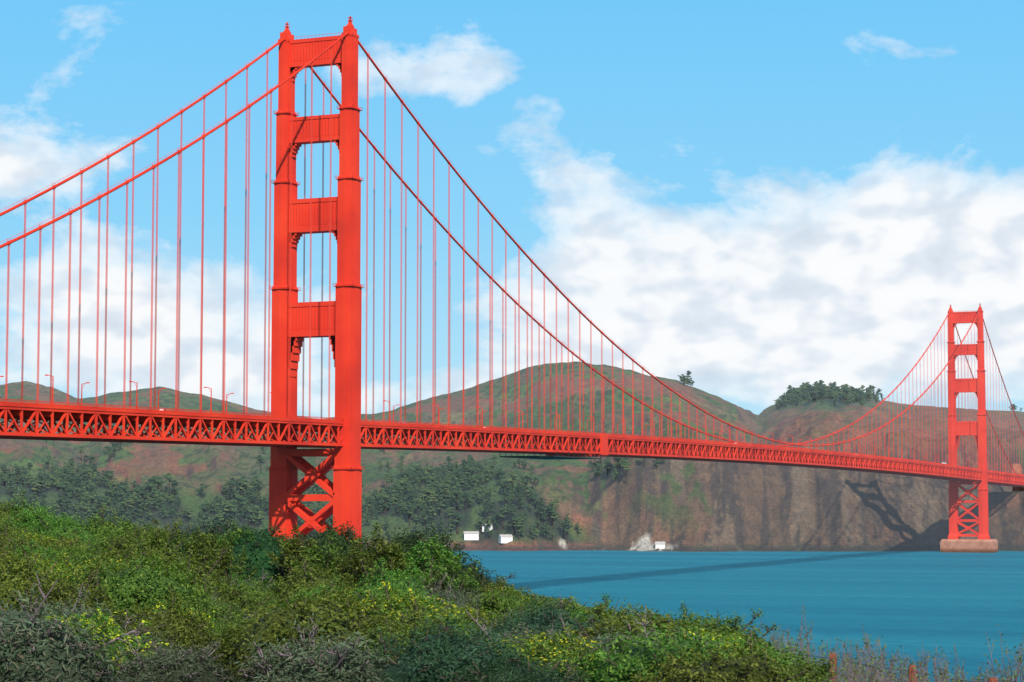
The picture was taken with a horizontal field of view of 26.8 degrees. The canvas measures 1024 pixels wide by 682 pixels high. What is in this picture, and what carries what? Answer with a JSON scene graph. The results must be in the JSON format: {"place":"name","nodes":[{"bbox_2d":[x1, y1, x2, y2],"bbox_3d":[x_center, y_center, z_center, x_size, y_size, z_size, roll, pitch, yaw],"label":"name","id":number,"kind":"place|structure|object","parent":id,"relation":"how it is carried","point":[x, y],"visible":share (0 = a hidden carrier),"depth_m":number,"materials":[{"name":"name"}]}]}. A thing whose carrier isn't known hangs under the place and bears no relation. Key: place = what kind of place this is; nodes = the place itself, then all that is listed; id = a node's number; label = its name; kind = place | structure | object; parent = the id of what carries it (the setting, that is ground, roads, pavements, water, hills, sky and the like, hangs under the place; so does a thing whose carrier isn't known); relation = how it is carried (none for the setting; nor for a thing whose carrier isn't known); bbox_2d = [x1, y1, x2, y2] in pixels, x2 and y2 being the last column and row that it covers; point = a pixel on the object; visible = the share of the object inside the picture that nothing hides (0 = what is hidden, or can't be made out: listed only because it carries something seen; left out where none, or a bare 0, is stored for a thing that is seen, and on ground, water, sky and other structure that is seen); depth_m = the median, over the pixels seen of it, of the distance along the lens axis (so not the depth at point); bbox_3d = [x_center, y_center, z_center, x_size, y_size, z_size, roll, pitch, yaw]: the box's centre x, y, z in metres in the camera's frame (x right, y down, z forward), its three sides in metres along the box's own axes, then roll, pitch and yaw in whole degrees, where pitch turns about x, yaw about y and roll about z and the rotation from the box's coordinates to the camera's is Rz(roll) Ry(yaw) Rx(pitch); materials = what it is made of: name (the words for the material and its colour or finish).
{"place":"outdoors","nodes":[
{"label":"outdoors","id":0,"kind":"place"},
{"bbox_2d":[0,361,1023,551],"bbox_3d":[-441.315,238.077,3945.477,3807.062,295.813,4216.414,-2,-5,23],"label":"hills","id":1,"kind":"structure","parent":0,"point":[690,506],"depth_m":2210.71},
{"bbox_2d":[0,371,1021,543],"bbox_3d":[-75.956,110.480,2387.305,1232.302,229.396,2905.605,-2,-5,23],"label":"woods","id":2,"kind":"object","parent":1,"relation":"on","point":[471,463],"visible":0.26,"depth_m":2137.07,"materials":[{"name":"green plant"}]},
{"bbox_2d":[464,526,664,548],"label":"buildings","id":3,"kind":"structure","parent":1,"relation":"on","point":[502,539],"depth_m":2058.07,"materials":[{"name":"white"}]},
{"bbox_2d":[940,464,1023,552],"bbox_3d":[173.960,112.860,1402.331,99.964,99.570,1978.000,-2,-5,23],"label":"bridge piers","id":4,"kind":"structure","parent":1,"relation":"on","point":[972,545],"depth_m":1977.59,"materials":[{"name":"beige concrete"}]},
{"bbox_2d":[0,16,1023,544],"bbox_3d":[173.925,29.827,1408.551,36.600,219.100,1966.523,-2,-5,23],"label":"suspension bridge","id":5,"kind":"structure","parent":4,"relation":"on","point":[346,432],"depth_m":820.29,"materials":[{"name":"red metal"}]},
{"bbox_2d":[0,32,1023,473],"bbox_3d":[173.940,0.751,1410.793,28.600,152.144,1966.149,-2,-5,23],"label":"main suspension cables","id":6,"kind":"object","parent":5,"relation":"attached to","point":[182,148],"visible":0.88,"depth_m":887.22,"materials":[{"name":"red metal"}]},
{"bbox_2d":[5,57,1021,472],"bbox_3d":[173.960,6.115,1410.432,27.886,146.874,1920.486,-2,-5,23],"label":"suspender cables","id":7,"kind":"object","parent":6,"relation":"hanging from","point":[401,309],"visible":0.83,"depth_m":843.23,"materials":[{"name":"red metal"}]},
{"bbox_2d":[500,451,600,459],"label":"bridge work platform","id":8,"kind":"structure","parent":5,"relation":"hanging from","point":[557,457],"depth_m":1021.89,"materials":[{"name":"grey"}]},
{"bbox_2d":[0,0,1023,418],"label":"sky","id":9,"kind":"structure","parent":0,"point":[754,199],"materials":[{"name":"blue"}]},
{"bbox_2d":[454,550,1023,681],"bbox_3d":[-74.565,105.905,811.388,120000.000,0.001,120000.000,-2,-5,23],"label":"water","id":10,"kind":"structure","parent":0,"point":[910,602],"depth_m":1092.66,"materials":[{"name":"blue liquid"}]},
{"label":"bluff ground","id":11,"kind":"structure","parent":0,"visible":0},
{"bbox_2d":[0,500,36,526],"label":"coyote shrub","id":12,"kind":"object","parent":11,"relation":"on","point":[4,512],"visible":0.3,"depth_m":80.85,"materials":[{"name":"green plant"}]},
{"bbox_2d":[0,517,64,554],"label":"coyote shrub","id":13,"kind":"object","parent":11,"relation":"on","point":[22,542],"visible":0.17,"depth_m":65.52,"materials":[{"name":"green plant"}]},
{"bbox_2d":[0,551,65,610],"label":"bush","id":14,"kind":"object","parent":11,"relation":"on","point":[10,580],"visible":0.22,"depth_m":38.63,"materials":[{"name":"green plant"}]},
{"bbox_2d":[7,539,60,563],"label":"coyote shrub","id":15,"kind":"object","parent":11,"relation":"on","point":[42,548],"visible":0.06,"depth_m":59.55,"materials":[{"name":"green plant"}]},
{"bbox_2d":[5,491,68,533],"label":"coyote shrub","id":16,"kind":"object","parent":11,"relation":"on","point":[31,517],"visible":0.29,"depth_m":80.94,"materials":[{"name":"green plant"}]},
{"bbox_2d":[26,554,83,578],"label":"bush","id":17,"kind":"object","parent":11,"relation":"on","point":[60,570],"visible":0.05,"depth_m":51.99,"materials":[{"name":"green plant"}]},
{"bbox_2d":[5,563,125,623],"bbox_3d":[-7.827,4.790,37.355,2.477,1.840,2.649,2,-8,-35],"label":"coyote shrub","id":18,"kind":"object","parent":11,"relation":"on","point":[66,591],"visible":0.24,"depth_m":37.06,"materials":[{"name":"green plant"}]},
{"bbox_2d":[17,583,115,627],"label":"sage shrub","id":19,"kind":"object","parent":11,"relation":"on","point":[76,611],"visible":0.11,"depth_m":35.06,"materials":[{"name":"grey plant"}]},
{"bbox_2d":[31,511,102,546],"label":"coyote shrub","id":20,"kind":"object","parent":11,"relation":"on","point":[55,528],"visible":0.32,"depth_m":76.65,"materials":[{"name":"green plant"}]},
{"bbox_2d":[36,530,99,552],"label":"bush","id":21,"kind":"object","parent":11,"relation":"on","point":[66,540],"visible":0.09,"depth_m":70.72,"materials":[{"name":"green plant"}]},
{"bbox_2d":[0,564,142,681],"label":"sage shrub","id":22,"kind":"object","parent":11,"relation":"on","point":[35,646],"visible":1,"depth_m":16.82,"materials":[{"name":"grey plant"}]},
{"bbox_2d":[42,534,104,575],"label":"coyote shrub","id":23,"kind":"object","parent":11,"relation":"on","point":[75,556],"visible":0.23,"depth_m":56.10,"materials":[{"name":"green plant"}]},
{"bbox_2d":[61,550,130,585],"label":"bush","id":24,"kind":"object","parent":11,"relation":"on","point":[89,563],"visible":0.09,"depth_m":48.23,"materials":[{"name":"green plant"}]},
{"bbox_2d":[45,607,168,679],"bbox_3d":[-5.240,3.765,25.725,2.265,1.134,2.291,1,-4,-15],"label":"bush","id":25,"kind":"object","parent":11,"relation":"on","point":[108,625],"visible":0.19,"depth_m":25.43,"materials":[{"name":"green plant"}]},
{"bbox_2d":[78,504,140,541],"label":"coyote shrub","id":26,"kind":"object","parent":11,"relation":"on","point":[103,526],"visible":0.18,"depth_m":78.13,"materials":[{"name":"green plant"}]},
{"bbox_2d":[70,522,152,559],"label":"coyote shrub","id":27,"kind":"object","parent":11,"relation":"on","point":[104,543],"visible":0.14,"depth_m":67.45,"materials":[{"name":"green plant"}]},
{"bbox_2d":[81,539,157,567],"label":"coyote shrub","id":28,"kind":"object","parent":11,"relation":"on","point":[123,557],"visible":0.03,"depth_m":54.83,"materials":[{"name":"green plant"}]},
{"bbox_2d":[73,609,177,656],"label":"sage shrub","id":29,"kind":"object","parent":11,"relation":"on","point":[126,622],"visible":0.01,"depth_m":27.26,"materials":[{"name":"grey plant"}]},
{"bbox_2d":[96,518,191,570],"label":"coyote shrub","id":30,"kind":"object","parent":11,"relation":"on","point":[162,547],"visible":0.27,"depth_m":59.65,"materials":[{"name":"green plant"}]},
{"bbox_2d":[80,534,208,620],"bbox_3d":[-6.840,4.800,39.573,3.052,2.511,3.535,-1,-5,-5],"label":"coyote shrub","id":31,"kind":"object","parent":11,"relation":"on","point":[126,587],"visible":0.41,"depth_m":39.05,"materials":[{"name":"green plant"}]},
{"bbox_2d":[114,602,219,632],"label":"bush","id":32,"kind":"object","parent":11,"relation":"on","point":[160,607],"visible":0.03,"depth_m":36.33,"materials":[{"name":"green plant"}]},
{"bbox_2d":[113,583,221,669],"bbox_3d":[-5.009,4.222,30.490,1.937,1.545,1.896,-2,-3,-36],"label":"coyote shrub","id":33,"kind":"object","parent":11,"relation":"on","point":[185,630],"visible":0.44,"depth_m":30.33,"materials":[{"name":"green plant"}]},
{"bbox_2d":[112,637,233,681],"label":"sage shrub","id":34,"kind":"object","parent":11,"relation":"on","point":[182,665],"visible":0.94,"depth_m":22.46,"materials":[{"name":"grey plant"}]},
{"bbox_2d":[108,541,245,618],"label":"coyote shrub","id":35,"kind":"object","parent":11,"relation":"on","point":[201,570],"visible":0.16,"depth_m":45.77,"materials":[{"name":"green plant"}]},
{"bbox_2d":[155,574,245,626],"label":"coyote shrub","id":36,"kind":"object","parent":11,"relation":"on","point":[205,601],"visible":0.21,"depth_m":38.39,"materials":[{"name":"green plant"}]},
{"bbox_2d":[180,525,224,563],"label":"open shrub","id":37,"kind":"object","parent":11,"relation":"on","point":[206,539],"visible":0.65,"depth_m":70.70,"materials":[{"name":"green plant"}]},
{"bbox_2d":[171,517,273,566],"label":"dark shrub","id":38,"kind":"object","parent":11,"relation":"on","point":[211,531],"visible":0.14,"depth_m":73.62,"materials":[{"name":"green plant"}]},
{"bbox_2d":[195,538,257,581],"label":"open shrub","id":39,"kind":"object","parent":11,"relation":"on","point":[227,558],"visible":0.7,"depth_m":66.46,"materials":[{"name":"green plant"}]},
{"bbox_2d":[204,601,252,659],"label":"coyote shrub","id":40,"kind":"object","parent":11,"relation":"on","point":[236,623],"visible":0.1,"depth_m":34.09,"materials":[{"name":"green plant"}]},
{"bbox_2d":[213,520,254,547],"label":"open shrub","id":41,"kind":"object","parent":11,"relation":"on","point":[239,531],"visible":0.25,"depth_m":72.36,"materials":[{"name":"green plant"}]},
{"bbox_2d":[218,580,274,618],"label":"coyote shrub","id":42,"kind":"object","parent":11,"relation":"on","point":[247,602],"visible":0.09,"depth_m":47.94,"materials":[{"name":"green plant"}]},
{"bbox_2d":[223,572,288,604],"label":"coyote shrub","id":43,"kind":"object","parent":11,"relation":"on","point":[257,590],"visible":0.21,"depth_m":54.58,"materials":[{"name":"green plant"}]},
{"bbox_2d":[202,522,310,586],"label":"dark shrub","id":44,"kind":"object","parent":11,"relation":"on","point":[257,550],"visible":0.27,"depth_m":69.59,"materials":[{"name":"green plant"}]},
{"bbox_2d":[265,524,316,585],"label":"open shrub","id":45,"kind":"object","parent":11,"relation":"on","point":[292,551],"visible":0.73,"depth_m":68.21,"materials":[{"name":"green plant"}]},
{"bbox_2d":[208,578,381,681],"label":"coyote shrub","id":46,"kind":"object","parent":11,"relation":"on","point":[332,615],"visible":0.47,"depth_m":24.85,"materials":[{"name":"green plant"}]},
{"bbox_2d":[266,554,356,604],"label":"coyote shrub","id":47,"kind":"object","parent":11,"relation":"on","point":[312,581],"visible":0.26,"depth_m":54.83,"materials":[{"name":"green plant"}]},
{"bbox_2d":[228,607,399,681],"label":"sage shrub","id":48,"kind":"object","parent":11,"relation":"on","point":[345,661],"visible":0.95,"depth_m":19.11,"materials":[{"name":"grey plant"}]},
{"bbox_2d":[288,529,342,578],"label":"open shrub","id":49,"kind":"object","parent":11,"relation":"on","point":[315,555],"visible":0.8,"depth_m":63.81,"materials":[{"name":"green plant"}]},
{"bbox_2d":[283,575,359,609],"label":"coyote shrub","id":50,"kind":"object","parent":11,"relation":"on","point":[319,588],"visible":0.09,"depth_m":52.06,"materials":[{"name":"green plant"}]},
{"bbox_2d":[282,517,373,580],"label":"dark shrub","id":51,"kind":"object","parent":11,"relation":"on","point":[342,540],"visible":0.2,"depth_m":69.83,"materials":[{"name":"green plant"}]},
{"bbox_2d":[321,547,369,591],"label":"open shrub","id":52,"kind":"object","parent":11,"relation":"on","point":[343,566],"visible":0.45,"depth_m":62.34,"materials":[{"name":"green plant"}]},
{"bbox_2d":[340,522,407,585],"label":"open shrub","id":53,"kind":"object","parent":11,"relation":"on","point":[382,551],"visible":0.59,"depth_m":61.10,"materials":[{"name":"green plant"}]},
{"bbox_2d":[353,533,422,578],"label":"open shrub","id":54,"kind":"object","parent":11,"relation":"on","point":[398,558],"visible":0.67,"depth_m":60.50,"materials":[{"name":"green plant"}]},
{"bbox_2d":[347,557,443,606],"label":"coyote shrub","id":55,"kind":"object","parent":11,"relation":"on","point":[407,581],"visible":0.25,"depth_m":48.08,"materials":[{"name":"green plant"}]},
{"bbox_2d":[352,613,451,663],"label":"coyote shrub","id":56,"kind":"object","parent":11,"relation":"on","point":[374,638],"visible":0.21,"depth_m":22.89,"materials":[{"name":"green plant"}]},
{"bbox_2d":[346,594,464,648],"bbox_3d":[-1.283,3.434,24.078,1.637,1.177,1.493,-3,-1,0],"label":"coyote shrub","id":57,"kind":"object","parent":11,"relation":"on","point":[415,617],"visible":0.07,"depth_m":24.06,"materials":[{"name":"green plant"}]},
{"bbox_2d":[349,580,477,630],"bbox_3d":[-1.577,4.288,31.410,2.574,1.548,2.260,8,-5,-31],"label":"bush","id":58,"kind":"object","parent":11,"relation":"on","point":[395,604],"visible":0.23,"depth_m":31.17,"materials":[{"name":"green plant"}]},
{"bbox_2d":[346,521,495,583],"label":"dark shrub","id":59,"kind":"object","parent":11,"relation":"on","point":[413,537],"visible":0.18,"depth_m":66.21,"materials":[{"name":"green plant"}]},
{"bbox_2d":[402,533,460,587],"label":"open shrub","id":60,"kind":"object","parent":11,"relation":"on","point":[411,555],"visible":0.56,"depth_m":60.60,"materials":[{"name":"green plant"}]},
{"bbox_2d":[395,598,485,638],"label":"coyote shrub","id":61,"kind":"object","parent":11,"relation":"on","point":[447,624],"visible":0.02,"depth_m":26.94,"materials":[{"name":"green plant"}]},
{"bbox_2d":[404,539,481,596],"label":"open shrub","id":62,"kind":"object","parent":11,"relation":"on","point":[456,568],"visible":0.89,"depth_m":58.26,"materials":[{"name":"green plant"}]},
{"bbox_2d":[429,578,485,605],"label":"sage shrub","id":63,"kind":"object","parent":11,"relation":"on","point":[464,598],"visible":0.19,"depth_m":51.95,"materials":[{"name":"grey plant"}]},
{"bbox_2d":[434,589,483,612],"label":"sage shrub","id":64,"kind":"object","parent":11,"relation":"on","point":[458,604],"visible":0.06,"depth_m":49.64,"materials":[{"name":"grey plant"}]},
{"bbox_2d":[365,609,558,681],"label":"heath shrub","id":65,"kind":"object","parent":11,"relation":"on","point":[438,657],"visible":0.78,"depth_m":19.30,"materials":[{"name":"green plant"}]},
{"bbox_2d":[430,604,496,629],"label":"bush","id":66,"kind":"object","parent":11,"relation":"on","point":[474,615],"visible":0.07,"depth_m":37.45,"materials":[{"name":"green plant"}]},
{"bbox_2d":[431,558,516,596],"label":"dark shrub","id":67,"kind":"object","parent":11,"relation":"on","point":[479,577],"visible":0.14,"depth_m":61.60,"materials":[{"name":"green plant"}]},
{"bbox_2d":[445,605,503,624],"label":"bush","id":68,"kind":"object","parent":11,"relation":"on","point":[490,614],"visible":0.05,"depth_m":45.15,"materials":[{"name":"green plant"}]},
{"bbox_2d":[461,576,538,598],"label":"bush","id":69,"kind":"object","parent":11,"relation":"on","point":[497,587],"visible":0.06,"depth_m":61.29,"materials":[{"name":"green plant"}]},
{"bbox_2d":[467,576,546,618],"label":"coyote shrub","id":70,"kind":"object","parent":11,"relation":"on","point":[499,603],"visible":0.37,"depth_m":49.83,"materials":[{"name":"green plant"}]},
{"bbox_2d":[443,647,600,681],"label":"heath shrub","id":71,"kind":"object","parent":11,"relation":"on","point":[517,673],"visible":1,"depth_m":18.58,"materials":[{"name":"green plant"}]},
{"bbox_2d":[465,602,594,652],"bbox_3d":[0.103,3.472,23.633,1.970,1.135,1.679,1,-4,17],"label":"sage shrub","id":72,"kind":"object","parent":11,"relation":"on","point":[525,633],"visible":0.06,"depth_m":23.61,"materials":[{"name":"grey plant"}]},
{"bbox_2d":[478,596,614,640],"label":"heath shrub","id":73,"kind":"object","parent":11,"relation":"on","point":[535,620],"visible":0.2,"depth_m":29.29,"materials":[{"name":"green plant"}]},
{"bbox_2d":[489,625,610,677],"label":"bush","id":74,"kind":"object","parent":11,"relation":"on","point":[538,650],"visible":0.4,"depth_m":21.91,"materials":[{"name":"green plant"}]},
{"bbox_2d":[558,593,619,621],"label":"coyote shrub","id":75,"kind":"object","parent":11,"relation":"on","point":[583,612],"visible":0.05,"depth_m":35.85,"materials":[{"name":"green plant"}]},
{"bbox_2d":[558,606,636,651],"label":"sage shrub","id":76,"kind":"object","parent":11,"relation":"on","point":[603,640],"visible":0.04,"depth_m":24.15,"materials":[{"name":"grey plant"}]},
{"bbox_2d":[561,603,658,631],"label":"coyote shrub","id":77,"kind":"object","parent":11,"relation":"on","point":[620,620],"visible":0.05,"depth_m":33.28,"materials":[{"name":"green plant"}]},
{"bbox_2d":[605,598,661,625],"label":"coyote shrub","id":78,"kind":"object","parent":11,"relation":"on","point":[622,607],"visible":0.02,"depth_m":46.42,"materials":[{"name":"green plant"}]},
{"bbox_2d":[554,613,719,644],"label":"coyote shrub","id":79,"kind":"object","parent":11,"relation":"on","point":[598,624],"visible":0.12,"depth_m":25.93,"materials":[{"name":"green plant"}]},
{"bbox_2d":[582,605,729,658],"bbox_3d":[1.563,3.484,22.923,2.239,1.303,2.120,6,-5,-21],"label":"sage shrub","id":80,"kind":"object","parent":11,"relation":"on","point":[644,624],"visible":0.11,"depth_m":22.94,"materials":[{"name":"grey plant"}]},
{"bbox_2d":[569,615,744,681],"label":"coyote shrub","id":81,"kind":"object","parent":11,"relation":"on","point":[625,664],"visible":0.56,"depth_m":20.42,"materials":[{"name":"green plant"}]},
{"bbox_2d":[641,627,759,654],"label":"bush","id":82,"kind":"object","parent":11,"relation":"on","point":[721,638],"visible":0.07,"depth_m":24.54,"materials":[{"name":"green plant"}]},
{"bbox_2d":[656,608,767,644],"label":"coyote shrub","id":83,"kind":"object","parent":11,"relation":"on","point":[725,626],"visible":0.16,"depth_m":43.87,"materials":[{"name":"green plant"}]},
{"bbox_2d":[628,633,815,681],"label":"coyote shrub","id":84,"kind":"object","parent":11,"relation":"on","point":[742,668],"visible":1,"depth_m":18.37,"materials":[{"name":"green plant"}]},
{"bbox_2d":[720,631,802,665],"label":"coyote shrub","id":85,"kind":"object","parent":11,"relation":"on","point":[773,655],"visible":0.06,"depth_m":31.29,"materials":[{"name":"green plant"}]},
{"bbox_2d":[722,634,831,681],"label":"coyote shrub","id":86,"kind":"object","parent":11,"relation":"on","point":[786,648],"visible":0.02,"depth_m":34.57,"materials":[{"name":"green plant"}]},
{"bbox_2d":[720,624,838,681],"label":"coyote shrub","id":87,"kind":"object","parent":11,"relation":"on","point":[821,674],"visible":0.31,"depth_m":21.86,"materials":[{"name":"green plant"}]},
{"bbox_2d":[765,600,849,669],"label":"bare shrub","id":88,"kind":"object","parent":11,"relation":"on","point":[808,644],"visible":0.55,"depth_m":38.40,"materials":[{"name":"grey plant"}]},
{"bbox_2d":[819,637,886,681],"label":"bare shrub","id":89,"kind":"object","parent":11,"relation":"on","point":[861,667],"visible":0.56,"depth_m":35.05,"materials":[{"name":"grey plant"}]},
{"bbox_2d":[822,633,890,681],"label":"bare shrub","id":90,"kind":"object","parent":11,"relation":"on","point":[842,675],"visible":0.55,"depth_m":29.49,"materials":[{"name":"grey plant"}]},
{"bbox_2d":[837,625,905,681],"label":"bare shrub","id":91,"kind":"object","parent":11,"relation":"on","point":[878,665],"visible":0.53,"depth_m":36.90,"materials":[{"name":"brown plant"}]},
{"bbox_2d":[840,634,920,681],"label":"bare shrub","id":92,"kind":"object","parent":11,"relation":"on","point":[878,662],"visible":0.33,"depth_m":37.78,"materials":[{"name":"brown plant"}]},
{"bbox_2d":[875,649,942,681],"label":"bare shrub","id":93,"kind":"object","parent":11,"relation":"on","point":[902,674],"visible":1,"depth_m":25.87,"materials":[{"name":"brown plant"}]},
{"bbox_2d":[829,653,997,681],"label":"fence posts","id":94,"kind":"object","parent":11,"relation":"on","point":[911,667],"visible":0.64,"depth_m":32.80,"materials":[{"name":"brown wood"}]},
{"bbox_2d":[893,642,952,681],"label":"bare shrub","id":95,"kind":"object","parent":11,"relation":"on","point":[926,663],"visible":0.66,"depth_m":34.05,"materials":[{"name":"grey plant"}]},
{"bbox_2d":[907,646,971,681],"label":"bare shrub","id":96,"kind":"object","parent":11,"relation":"on","point":[944,656],"visible":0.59,"depth_m":34.73,"materials":[{"name":"grey plant"}]},
{"bbox_2d":[976,625,1022,681],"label":"bare shrub","id":97,"kind":"object","parent":11,"relation":"on","point":[1016,675],"visible":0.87,"depth_m":31.73,"materials":[{"name":"grey plant"}]},
{"bbox_2d":[977,638,1023,681],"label":"bare shrub","id":98,"kind":"object","parent":11,"relation":"on","point":[1019,670],"visible":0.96,"depth_m":31.28,"materials":[{"name":"grey plant"}]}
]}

